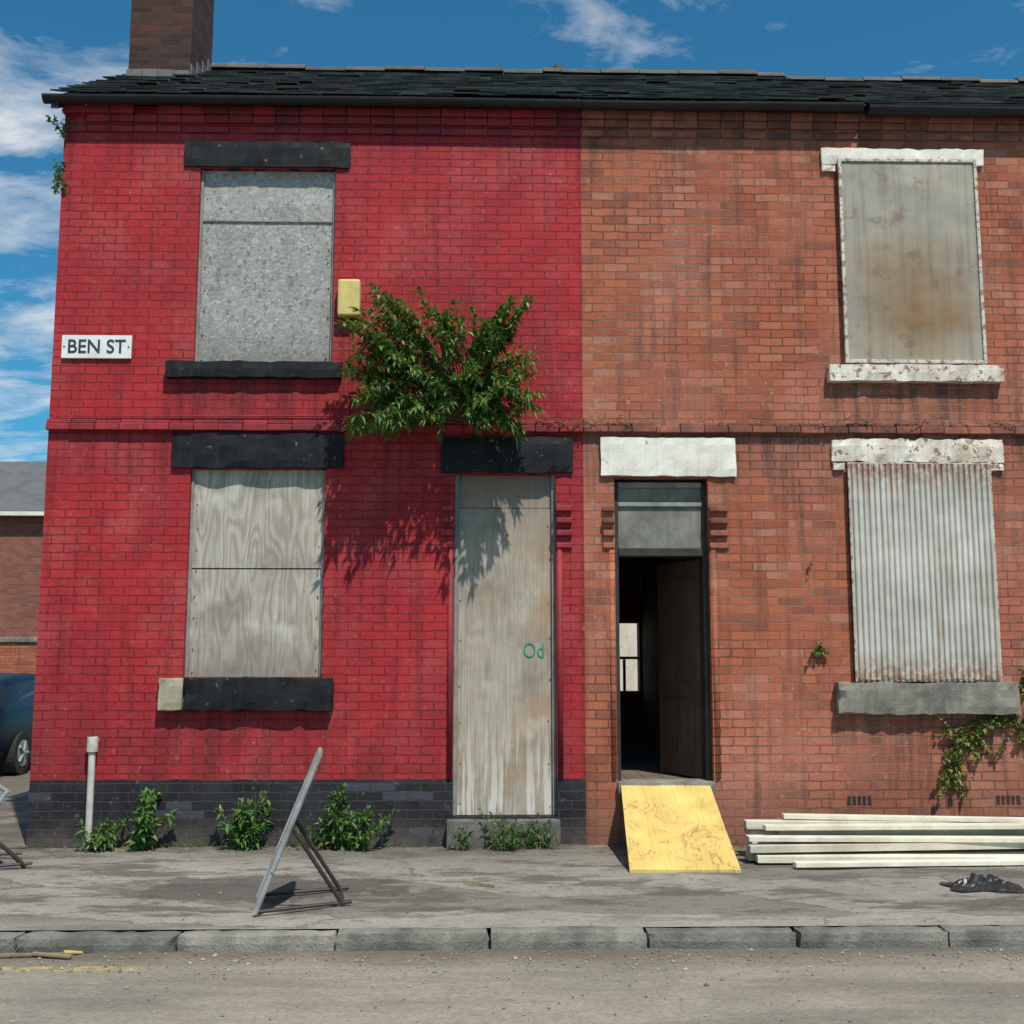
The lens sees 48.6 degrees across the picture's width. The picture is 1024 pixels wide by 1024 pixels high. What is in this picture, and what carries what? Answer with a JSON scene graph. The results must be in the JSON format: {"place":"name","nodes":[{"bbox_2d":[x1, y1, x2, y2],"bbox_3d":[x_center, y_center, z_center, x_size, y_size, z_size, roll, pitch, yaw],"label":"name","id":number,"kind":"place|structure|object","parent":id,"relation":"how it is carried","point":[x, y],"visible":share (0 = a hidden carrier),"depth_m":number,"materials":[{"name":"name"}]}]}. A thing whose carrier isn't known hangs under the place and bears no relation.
{"place":"outdoors","nodes":[
{"label":"outdoors","id":0,"kind":"place"},
{"bbox_2d":[0,756,30,796],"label":"side street","id":1,"kind":"structure","parent":0,"point":[16,784],"depth_m":15.30,"materials":[{"name":"asphalt"}]},
{"bbox_2d":[0,673,34,774],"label":"parked car","id":2,"kind":"object","parent":1,"relation":"on","point":[17,690],"visible":0.5,"depth_m":16.32,"materials":[{"name":"blue paint"}]},
{"bbox_2d":[0,946,1023,1023],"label":"road","id":3,"kind":"structure","parent":0,"point":[734,997],"depth_m":5.73,"materials":[{"name":"asphalt"}]},
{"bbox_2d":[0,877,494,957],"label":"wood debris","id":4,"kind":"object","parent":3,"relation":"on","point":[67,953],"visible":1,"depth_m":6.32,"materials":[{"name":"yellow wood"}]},
{"bbox_2d":[0,844,1023,1023],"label":"gravel","id":5,"kind":"structure","parent":3,"relation":"on","point":[530,959],"depth_m":6.25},
{"bbox_2d":[0,795,1023,945],"bbox_3d":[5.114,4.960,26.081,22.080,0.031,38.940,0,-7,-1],"label":"pavement","id":6,"kind":"structure","parent":0,"point":[116,897],"depth_m":7.68,"materials":[{"name":"concrete"}]},
{"bbox_2d":[0,785,32,867],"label":"folding sign stand","id":7,"kind":"object","parent":6,"relation":"on","point":[4,792],"visible":1,"depth_m":8.51,"materials":[{"name":"metal"}]},
{"bbox_2d":[0,642,36,673],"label":"yard wall","id":8,"kind":"structure","parent":6,"relation":"on","point":[17,657],"depth_m":26.16,"materials":[{"name":"brick"}]},
{"bbox_2d":[0,516,43,636],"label":"front wall","id":9,"kind":"structure","parent":6,"relation":"on","point":[21,539],"depth_m":33.54,"materials":[{"name":"brick"}]},
{"bbox_2d":[82,736,98,849],"bbox_3d":[-3.520,2.345,9.481,0.091,0.912,0.129,0,-7,-1],"label":"vent pipe","id":10,"kind":"object","parent":6,"relation":"on","point":[92,746],"visible":0.78,"depth_m":9.45,"materials":[{"name":"plastic"}]},
{"bbox_2d":[73,816,132,852],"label":"weed plant","id":11,"kind":"object","parent":6,"relation":"on","point":[98,838],"visible":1,"depth_m":9.31,"materials":[{"name":"green plant"}]},
{"bbox_2d":[124,787,178,851],"bbox_3d":[-3.004,2.576,9.356,0.419,0.573,0.357,-5,-9,33],"label":"weed plant","id":12,"kind":"object","parent":6,"relation":"on","point":[145,835],"visible":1,"depth_m":9.33,"materials":[{"name":"green plant"}]},
{"bbox_2d":[213,790,276,851],"bbox_3d":[-2.208,2.598,9.401,0.533,0.592,0.324,2,-8,-18],"label":"weed plant","id":13,"kind":"object","parent":6,"relation":"on","point":[240,832],"visible":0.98,"depth_m":9.37,"materials":[{"name":"green plant"}]},
{"bbox_2d":[252,747,351,915],"bbox_3d":[-1.341,2.032,7.336,0.674,0.973,0.620,2,-8,-16],"label":"folding sign stand","id":14,"kind":"object","parent":6,"relation":"on","point":[262,892],"visible":1,"depth_m":7.11,"materials":[{"name":"metal"}]},
{"bbox_2d":[26,106,586,848],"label":"front wall","id":15,"kind":"structure","parent":6,"relation":"on","point":[482,224],"depth_m":9.89,"materials":[{"name":"brick"}]},
{"bbox_2d":[50,159,66,194],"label":"wall weed","id":16,"kind":"object","parent":15,"relation":"attached to","point":[57,185],"depth_m":10.19,"materials":[{"name":"green plant"}]},
{"bbox_2d":[61,335,131,358],"bbox_3d":[-3.665,-1.456,10.005,0.612,0.210,0.024,0,-7,-1],"label":"street name sign","id":17,"kind":"object","parent":15,"relation":"attached to","point":[96,346],"visible":1,"depth_m":10.00,"materials":[{"name":"metal"}]},
{"bbox_2d":[158,678,184,710],"bbox_3d":[-2.886,1.558,9.677,0.211,0.282,0.247,0,-7,-1],"label":"window sill end","id":18,"kind":"object","parent":15,"relation":"attached to","point":[171,693],"visible":0.82,"depth_m":9.56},
{"bbox_2d":[184,469,194,676],"bbox_3d":[-2.795,0.522,9.839,0.025,1.805,0.016,0,-7,-1],"label":"frame","id":19,"kind":"object","parent":15,"relation":"attached to","point":[189,573],"visible":1,"depth_m":9.83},
{"bbox_2d":[195,170,204,360],"bbox_3d":[-2.807,-2.215,10.197,0.025,1.805,0.020,0,-7,-1],"label":"frame","id":20,"kind":"object","parent":15,"relation":"attached to","point":[199,265],"visible":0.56,"depth_m":10.19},
{"bbox_2d":[53,294,429,419],"bbox_3d":[-2.378,-1.383,10.032,3.282,1.152,0.012,0,-7,-1],"label":"alarm cable","id":21,"kind":"object","parent":15,"relation":"attached to","point":[254,415],"visible":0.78,"depth_m":9.97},
{"bbox_2d":[165,360,342,379],"bbox_3d":[-2.275,-1.242,10.064,1.549,0.159,0.227,0,-7,-1],"label":"sill upper window","id":22,"kind":"structure","parent":15,"relation":"attached to","point":[243,369],"depth_m":9.96,"materials":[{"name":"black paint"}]},
{"bbox_2d":[188,569,320,676],"bbox_3d":[-2.222,0.962,9.826,1.174,0.931,0.024,0,-7,-1],"label":"ply","id":23,"kind":"object","parent":15,"relation":"attached to","point":[254,622],"visible":0.95,"depth_m":9.81,"materials":[{"name":"brown wood"}]},
{"bbox_2d":[192,470,322,568],"bbox_3d":[-2.222,0.060,9.936,1.174,0.868,0.024,0,-7,-1],"label":"ply","id":24,"kind":"object","parent":15,"relation":"attached to","point":[257,519],"visible":1,"depth_m":9.92,"materials":[{"name":"brown wood"}]},
{"bbox_2d":[171,432,343,469],"bbox_3d":[-2.223,-0.531,9.982,1.507,0.323,0.172,0,-7,-1],"label":"lintel lower window","id":25,"kind":"structure","parent":15,"relation":"attached to","point":[308,451],"depth_m":9.90,"materials":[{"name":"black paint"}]},
{"bbox_2d":[182,677,333,710],"bbox_3d":[-2.151,1.555,9.695,1.267,0.293,0.253,0,-7,-1],"label":"window sill","id":26,"kind":"structure","parent":15,"relation":"attached to","point":[260,693],"depth_m":9.58,"materials":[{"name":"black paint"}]},
{"bbox_2d":[198,222,332,361],"bbox_3d":[-2.210,-1.971,10.212,1.222,1.327,0.024,0,-7,-1],"label":"osb","id":27,"kind":"object","parent":15,"relation":"attached to","point":[265,295],"visible":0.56,"depth_m":10.20,"materials":[{"name":"wood"}]},
{"bbox_2d":[184,140,350,171],"bbox_3d":[-2.215,-3.234,10.339,1.504,0.253,0.153,0,-7,-1],"label":"window lintel","id":28,"kind":"structure","parent":15,"relation":"attached to","point":[235,155],"depth_m":10.27,"materials":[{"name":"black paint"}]},
{"bbox_2d":[203,171,333,220],"bbox_3d":[-2.210,-2.872,10.323,1.222,0.472,0.024,0,-7,-1],"label":"osb","id":29,"kind":"object","parent":15,"relation":"attached to","point":[261,195],"visible":1,"depth_m":10.31,"materials":[{"name":"wood"}]},
{"bbox_2d":[45,423,582,432],"bbox_3d":[-1.719,-0.740,9.948,4.692,0.066,0.061,0,-7,-1],"label":"string course","id":30,"kind":"object","parent":15,"relation":"attached to","point":[254,427],"visible":0.82,"depth_m":9.92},
{"bbox_2d":[47,419,582,424],"bbox_3d":[-1.719,-0.788,9.969,4.692,0.038,0.032,0,-7,-1],"label":"string course cap","id":31,"kind":"object","parent":30,"relation":"on","point":[291,422],"visible":0.83,"depth_m":9.94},
{"bbox_2d":[62,104,580,118],"bbox_3d":[-1.719,-3.643,10.322,4.692,0.079,0.067,0,-7,-1],"label":"eaves corbel","id":32,"kind":"object","parent":15,"relation":"attached to","point":[86,109],"visible":1,"depth_m":10.30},
{"bbox_2d":[79,104,534,109],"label":"fascia","id":33,"kind":"structure","parent":32,"relation":"on","point":[346,107],"depth_m":10.32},
{"bbox_2d":[41,93,581,109],"bbox_3d":[-1.782,-3.691,10.222,4.830,0.073,0.125,0,-7,-1],"label":"gutter","id":34,"kind":"object","parent":33,"relation":"attached to","point":[309,100],"visible":1,"depth_m":10.18,"materials":[{"name":"plastic"}]},
{"bbox_2d":[63,125,579,136],"bbox_3d":[-1.719,-3.472,10.320,4.692,0.060,0.028,0,-7,-1],"label":"eaves band","id":35,"kind":"object","parent":15,"relation":"attached to","point":[290,130],"visible":1,"depth_m":10.31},
{"bbox_2d":[319,470,325,676],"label":"frame","id":36,"kind":"object","parent":15,"relation":"attached to","point":[322,573],"visible":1,"depth_m":9.86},
{"bbox_2d":[330,171,335,361],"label":"frame","id":37,"kind":"object","parent":15,"relation":"attached to","point":[332,284],"visible":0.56,"depth_m":10.22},
{"bbox_2d":[87,114,579,126],"bbox_3d":[-1.612,-3.567,10.330,4.478,0.071,0.037,0,-7,-1],"label":"eaves corbel","id":38,"kind":"object","parent":15,"relation":"attached to","point":[251,119],"visible":1,"depth_m":10.31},
{"bbox_2d":[337,279,360,317],"bbox_3d":[-1.448,-1.897,10.082,0.198,0.336,0.097,0,-7,-1],"label":"burglar alarm box","id":39,"kind":"object","parent":15,"relation":"attached to","point":[349,292],"visible":0.94,"depth_m":10.04,"materials":[{"name":"yellow plastic"}]},
{"bbox_2d":[195,508,548,568],"bbox_3d":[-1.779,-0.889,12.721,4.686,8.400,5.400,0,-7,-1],"label":"board seam","id":40,"kind":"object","parent":15,"relation":"attached to","point":[318,568],"depth_m":15.20,"materials":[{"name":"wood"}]},
{"bbox_2d":[65,83,577,222],"bbox_3d":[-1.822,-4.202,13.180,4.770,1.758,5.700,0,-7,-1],"label":"gutter","id":41,"kind":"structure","parent":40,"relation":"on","point":[280,94],"depth_m":10.60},
{"bbox_2d":[128,0,213,106],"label":"chimney stack","id":42,"kind":"object","parent":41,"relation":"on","point":[172,34],"visible":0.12,"depth_m":12.21,"materials":[{"name":"brick"}]},
{"bbox_2d":[126,59,212,76],"bbox_3d":[-3.571,-4.880,12.455,0.550,0.647,1.151,-5,-9,35],"label":"lead flashing","id":43,"kind":"object","parent":42,"relation":"attached to","point":[150,72],"visible":0.47,"depth_m":12.12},
{"bbox_2d":[50,70,581,97],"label":"roof slates","id":44,"kind":"object","parent":41,"relation":"on","point":[373,83],"visible":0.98,"depth_m":11.21,"materials":[{"name":"stone"}]},
{"bbox_2d":[211,64,560,74],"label":"roof slates ridge","id":45,"kind":"structure","parent":41,"relation":"on","point":[299,67],"depth_m":13.11,"materials":[{"name":"stone"}]},
{"bbox_2d":[331,279,546,449],"bbox_3d":[-0.607,-1.215,9.618,1.894,1.413,0.922,0,-7,-1],"label":"buddleia bush","id":46,"kind":"object","parent":15,"relation":"attached to","point":[445,402],"visible":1,"depth_m":9.61,"materials":[{"name":"green plant"}]},
{"bbox_2d":[441,505,453,547],"bbox_3d":[-0.562,0.125,9.868,0.112,0.374,0.054,0,-7,-1],"label":"jamb corbel","id":47,"kind":"object","parent":15,"relation":"attached to","point":[447,520],"visible":1,"depth_m":9.85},
{"bbox_2d":[446,549,453,778],"bbox_3d":[-0.534,1.297,9.751,0.051,1.956,0.051,0,-7,-1],"label":"jamb bead","id":48,"kind":"object","parent":15,"relation":"attached to","point":[449,668],"visible":1,"depth_m":9.73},
{"bbox_2d":[453,475,458,815],"bbox_3d":[-0.489,1.130,9.867,0.034,2.935,0.090,0,-7,-1],"label":"door frame","id":49,"kind":"object","parent":15,"relation":"attached to","point":[455,685],"visible":1,"depth_m":9.82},
{"bbox_2d":[457,508,551,814],"bbox_3d":[-0.063,1.279,9.855,0.816,2.638,0.024,0,-7,-1],"label":"door board","id":50,"kind":"object","parent":15,"relation":"attached to","point":[504,733],"depth_m":9.84,"materials":[{"name":"wood"}]},
{"bbox_2d":[459,475,550,507],"bbox_3d":[-0.063,-0.179,10.050,0.816,0.292,0.024,0,-7,-1],"label":"door board top","id":51,"kind":"object","parent":15,"relation":"attached to","point":[501,491],"depth_m":10.04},
{"bbox_2d":[441,436,573,475],"bbox_3d":[-0.041,-0.495,10.031,1.168,0.335,0.167,0,-7,-1],"label":"door lintel","id":52,"kind":"structure","parent":15,"relation":"attached to","point":[534,455],"depth_m":9.95,"materials":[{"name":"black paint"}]},
{"bbox_2d":[551,475,556,814],"bbox_3d":[0.363,1.133,9.887,0.034,2.935,0.090,0,-7,-1],"label":"door frame","id":53,"kind":"object","parent":15,"relation":"attached to","point":[554,775],"visible":1,"depth_m":9.84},
{"bbox_2d":[556,549,563,778],"bbox_3d":[0.413,1.300,9.774,0.051,1.956,0.051,0,-7,-1],"label":"jamb bead","id":54,"kind":"object","parent":15,"relation":"attached to","point":[560,669],"visible":1,"depth_m":9.75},
{"bbox_2d":[556,505,572,547],"bbox_3d":[0.457,0.128,9.893,0.142,0.374,0.054,0,-7,-1],"label":"jamb corbel","id":55,"kind":"object","parent":15,"relation":"attached to","point":[564,520],"visible":1,"depth_m":9.88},
{"bbox_2d":[315,783,374,850],"bbox_3d":[-1.396,2.563,9.426,0.426,0.650,0.423,4,-9,-30],"label":"weed plant","id":56,"kind":"object","parent":6,"relation":"on","point":[338,825],"visible":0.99,"depth_m":9.39,"materials":[{"name":"green plant"}]},
{"bbox_2d":[327,805,400,851],"bbox_3d":[-1.259,2.644,9.422,0.608,0.431,0.353,-3,-8,20],"label":"weed plant","id":57,"kind":"object","parent":6,"relation":"on","point":[359,841],"visible":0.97,"depth_m":9.37,"materials":[{"name":"green plant"}]},
{"bbox_2d":[443,821,475,850],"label":"weed plant","id":58,"kind":"object","parent":6,"relation":"on","point":[459,837],"visible":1,"depth_m":9.35,"materials":[{"name":"green plant"}]},
{"bbox_2d":[446,818,560,848],"bbox_3d":[-0.071,2.731,9.546,0.967,0.290,0.180,0,-7,-1],"label":"door step","id":59,"kind":"object","parent":6,"relation":"on","point":[477,834],"depth_m":9.47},
{"bbox_2d":[477,806,530,850],"bbox_3d":[-0.075,2.635,9.381,0.503,0.386,0.286,-2,-8,16],"label":"weed plant","id":60,"kind":"object","parent":6,"relation":"on","point":[503,835],"visible":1,"depth_m":9.37,"materials":[{"name":"green plant"}]},
{"bbox_2d":[0,925,1023,953],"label":"kerb","id":61,"kind":"structure","parent":6,"relation":"on","point":[554,938],"depth_m":6.51,"materials":[{"name":"concrete"}]},
{"bbox_2d":[531,811,559,848],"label":"weed plant","id":62,"kind":"object","parent":6,"relation":"on","point":[548,836],"visible":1,"depth_m":9.38,"materials":[{"name":"green plant"}]},
{"bbox_2d":[621,785,740,872],"bbox_3d":[1.272,2.479,8.963,0.846,0.512,1.260,0,-7,-1],"label":"door ramp","id":63,"kind":"structure","parent":6,"relation":"on","point":[674,828],"depth_m":8.88,"materials":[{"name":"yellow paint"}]},
{"bbox_2d":[549,299,969,739],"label":"wall","id":64,"kind":"structure","parent":6,"relation":"on","point":[630,611],"depth_m":15.12,"materials":[{"name":"brick"}]},
{"bbox_2d":[578,98,863,112],"bbox_3d":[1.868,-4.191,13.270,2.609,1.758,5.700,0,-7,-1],"label":"gutter","id":65,"kind":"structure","parent":64,"relation":"on","point":[696,100],"depth_m":10.67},
{"bbox_2d":[561,69,784,76],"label":"roof slates ridge","id":66,"kind":"structure","parent":65,"relation":"on","point":[741,73],"depth_m":13.19,"materials":[{"name":"stone"}]},
{"bbox_2d":[561,75,867,100],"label":"roof slates","id":67,"kind":"object","parent":65,"relation":"on","point":[686,87],"visible":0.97,"depth_m":11.31,"materials":[{"name":"stone"}]},
{"bbox_2d":[581,119,1023,846],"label":"front wall","id":68,"kind":"structure","parent":6,"relation":"on","point":[711,279],"depth_m":10.10,"materials":[{"name":"brick"}]},
{"bbox_2d":[602,506,614,547],"bbox_3d":[0.845,0.129,9.902,0.107,0.374,0.054,0,-7,-1],"label":"jamb corbel","id":69,"kind":"object","parent":68,"relation":"attached to","point":[608,521],"visible":1,"depth_m":9.88,"materials":[{"name":"brick"}]},
{"bbox_2d":[609,550,616,778],"bbox_3d":[0.869,1.301,9.785,0.051,1.956,0.051,0,-7,-1],"label":"jamb bead","id":70,"kind":"object","parent":68,"relation":"attached to","point":[612,665],"visible":1,"depth_m":9.76,"materials":[{"name":"brick"}]},
{"bbox_2d":[614,482,620,780],"bbox_3d":[0.918,1.033,9.959,0.040,2.604,0.120,0,-7,-1],"label":"door frame","id":71,"kind":"object","parent":68,"relation":"attached to","point":[617,634],"visible":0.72,"depth_m":9.89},
{"bbox_2d":[618,482,700,487],"bbox_3d":[1.310,-0.233,10.133,0.742,0.048,0.120,0,-7,-1],"label":"door head","id":72,"kind":"object","parent":68,"relation":"attached to","point":[659,484],"depth_m":10.07},
{"bbox_2d":[618,502,700,506],"bbox_3d":[1.311,-0.067,10.062,0.742,0.036,0.022,0,-7,-1],"label":"transom rail","id":73,"kind":"object","parent":68,"relation":"attached to","point":[659,504],"visible":1,"depth_m":10.05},
{"bbox_2d":[618,488,701,547],"bbox_3d":[1.310,0.056,10.072,0.742,0.538,0.024,0,-7,-1],"label":"transom panel","id":74,"kind":"object","parent":68,"relation":"attached to","point":[659,527],"visible":1,"depth_m":10.06,"materials":[{"name":"glass"}]},
{"bbox_2d":[618,548,702,557],"bbox_3d":[1.310,0.361,10.050,0.742,0.072,0.132,0,-7,-1],"label":"transom bar","id":75,"kind":"object","parent":68,"relation":"attached to","point":[664,552],"visible":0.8,"depth_m":9.99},
{"bbox_2d":[617,778,715,793],"bbox_3d":[1.311,2.354,9.742,0.835,0.103,0.308,0,-7,-1],"label":"threshold","id":76,"kind":"object","parent":68,"relation":"attached to","point":[659,782],"visible":0.56,"depth_m":9.61,"materials":[{"name":"stone"}]},
{"bbox_2d":[600,437,736,476],"bbox_3d":[1.379,-0.478,10.065,1.204,0.357,0.166,0,-7,-1],"label":"lintel open door","id":77,"kind":"structure","parent":68,"relation":"attached to","point":[669,457],"depth_m":9.99,"materials":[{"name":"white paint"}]},
{"bbox_2d":[641,557,699,747],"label":"hall walls","id":78,"kind":"structure","parent":68,"relation":"attached to","point":[651,715],"depth_m":14.25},
{"bbox_2d":[700,483,711,780],"bbox_3d":[1.701,1.036,9.978,0.040,2.604,0.120,0,-7,-1],"label":"door frame","id":79,"kind":"object","parent":68,"relation":"attached to","point":[706,672],"visible":0.79,"depth_m":9.92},
{"bbox_2d":[657,559,704,778],"bbox_3d":[1.531,1.415,10.334,0.060,1.920,0.720,3,-8,-22],"label":"open door leaf","id":80,"kind":"object","parent":79,"relation":"attached to","point":[681,710],"visible":1,"depth_m":10.27,"materials":[{"name":"wood"}]},
{"bbox_2d":[710,550,720,778],"bbox_3d":[1.760,1.304,9.807,0.051,1.956,0.051,0,-7,-1],"label":"jamb bead","id":81,"kind":"object","parent":68,"relation":"attached to","point":[715,666],"visible":1,"depth_m":9.78,"materials":[{"name":"brick"}]},
{"bbox_2d":[709,506,728,548],"bbox_3d":[1.813,0.132,9.926,0.164,0.374,0.054,0,-7,-1],"label":"jamb corbel","id":82,"kind":"object","parent":68,"relation":"attached to","point":[719,532],"visible":1,"depth_m":9.91,"materials":[{"name":"brick"}]},
{"bbox_2d":[510,412,1023,431],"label":"string course weeds","id":83,"kind":"object","parent":68,"relation":"attached to","point":[583,420],"visible":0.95,"depth_m":10.02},
{"bbox_2d":[581,110,1023,124],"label":"eaves corbel","id":84,"kind":"object","parent":68,"relation":"attached to","point":[789,117],"visible":0.84,"depth_m":10.40,"materials":[{"name":"brick"}]},
{"bbox_2d":[582,100,973,113],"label":"fascia","id":85,"kind":"structure","parent":84,"relation":"on","point":[866,106],"depth_m":10.42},
{"bbox_2d":[865,104,1023,117],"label":"gutter","id":86,"kind":"object","parent":84,"relation":"attached to","point":[899,110],"visible":1,"depth_m":10.31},
{"bbox_2d":[581,119,1023,132],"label":"eaves corbel","id":87,"kind":"object","parent":68,"relation":"attached to","point":[777,125],"visible":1,"depth_m":10.43,"materials":[{"name":"brick"}]},
{"bbox_2d":[581,130,1023,141],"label":"eaves band","id":88,"kind":"object","parent":68,"relation":"attached to","point":[814,136],"visible":1,"depth_m":10.42,"materials":[{"name":"brick"}]},
{"bbox_2d":[584,425,1023,434],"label":"string course","id":89,"kind":"object","parent":68,"relation":"attached to","point":[702,429],"visible":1,"depth_m":10.03,"materials":[{"name":"red brick"}]},
{"bbox_2d":[584,422,1023,427],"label":"string course cap","id":90,"kind":"object","parent":68,"relation":"attached to","point":[820,425],"visible":1,"depth_m":10.07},
{"bbox_2d":[820,147,983,166],"bbox_3d":[3.588,-3.253,10.479,1.512,0.171,0.164,0,-7,-1],"label":"window lintel","id":91,"kind":"structure","parent":68,"relation":"attached to","point":[829,156],"depth_m":10.41,"materials":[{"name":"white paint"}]},
{"bbox_2d":[837,158,986,363],"bbox_3d":[3.615,-2.280,10.259,1.278,1.920,0.030,0,-7,-1],"label":"screen frame","id":92,"kind":"object","parent":68,"relation":"attached to","point":[843,272],"visible":1,"depth_m":10.24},
{"bbox_2d":[841,162,982,359],"bbox_3d":[3.615,-2.277,10.254,1.230,1.866,0.016,0,-7,-1],"label":"screen sheet","id":93,"kind":"object","parent":92,"relation":"attached to","point":[911,267],"visible":1,"depth_m":10.25,"materials":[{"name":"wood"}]},
{"bbox_2d":[826,364,1004,383],"bbox_3d":[3.604,-1.228,10.205,1.583,0.169,0.239,0,-7,-1],"label":"sill upper window","id":94,"kind":"structure","parent":68,"relation":"attached to","point":[918,373],"depth_m":10.10,"materials":[{"name":"white stone"}]},
{"bbox_2d":[830,438,1003,463],"bbox_3d":[3.596,-0.535,10.126,1.544,0.236,0.172,0,-7,-1],"label":"lintel lower window","id":95,"kind":"structure","parent":68,"relation":"attached to","point":[919,450],"depth_m":10.05,"materials":[{"name":"white stone"}]},
{"bbox_2d":[847,462,1002,681],"bbox_3d":[3.597,0.514,9.898,1.278,1.914,0.022,0,-7,-1],"label":"screen frame","id":96,"kind":"object","parent":68,"relation":"attached to","point":[853,606],"visible":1,"depth_m":9.85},
{"bbox_2d":[849,463,1001,679],"bbox_3d":[3.597,0.508,9.873,1.254,1.886,0.028,0,-7,-1],"label":"screen sheet","id":97,"kind":"object","parent":68,"relation":"attached to","point":[925,585],"visible":1,"depth_m":9.87,"materials":[{"name":"metal"}]},
{"bbox_2d":[835,681,1021,714],"bbox_3d":[3.578,1.613,9.824,1.590,0.291,0.270,0,-7,-1],"label":"window sill","id":98,"kind":"structure","parent":68,"relation":"attached to","point":[929,698],"depth_m":9.70,"materials":[{"name":"stone"}]},
{"bbox_2d":[933,744,974,800],"bbox_3d":[3.769,2.224,9.687,0.361,0.482,0.137,0,-7,-1],"label":"wall vine","id":99,"kind":"object","parent":68,"relation":"attached to","point":[955,778],"depth_m":9.69,"materials":[{"name":"green plant"}]},
{"bbox_2d":[939,714,1005,771],"bbox_3d":[3.950,1.949,9.732,0.622,0.546,0.145,0,-7,-1],"label":"wall vine","id":100,"kind":"object","parent":68,"relation":"attached to","point":[962,729],"depth_m":9.72,"materials":[{"name":"green plant"}]},
{"bbox_2d":[743,813,1023,867],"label":"timber plank pile","id":101,"kind":"object","parent":6,"relation":"on","point":[839,840],"visible":1,"depth_m":8.82,"materials":[{"name":"wood"}]},
{"bbox_2d":[940,872,1023,892],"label":"plastic rubble sack","id":102,"kind":"object","parent":6,"relation":"on","point":[973,882],"visible":1,"depth_m":7.73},
{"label":"side walls","id":103,"kind":"object","parent":6,"relation":"on","visible":0},
{"bbox_2d":[0,461,46,511],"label":"roof","id":104,"kind":"structure","parent":103,"relation":"on","point":[22,486],"depth_m":35.60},
{"bbox_2d":[0,0,1023,461],"label":"sky","id":105,"kind":"structure","parent":0,"point":[45,45],"materials":[{"name":"blue"}]},
{"bbox_2d":[619,623,637,690],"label":"yard wall","id":106,"kind":"structure","parent":0,"point":[628,639],"depth_m":19.34,"materials":[{"name":"white paint"}]},
{"bbox_2d":[621,740,699,778],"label":"hall floorboards","id":107,"kind":"object","parent":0,"point":[640,759],"visible":0.24,"depth_m":11.59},
{"bbox_2d":[785,76,1023,83],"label":"roof slates ridge","id":108,"kind":"structure","parent":0,"point":[904,79],"depth_m":13.24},
{"bbox_2d":[801,81,1023,105],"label":"roof slates","id":109,"kind":"object","parent":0,"point":[955,93],"visible":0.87,"depth_m":11.73,"materials":[{"name":"stone"}]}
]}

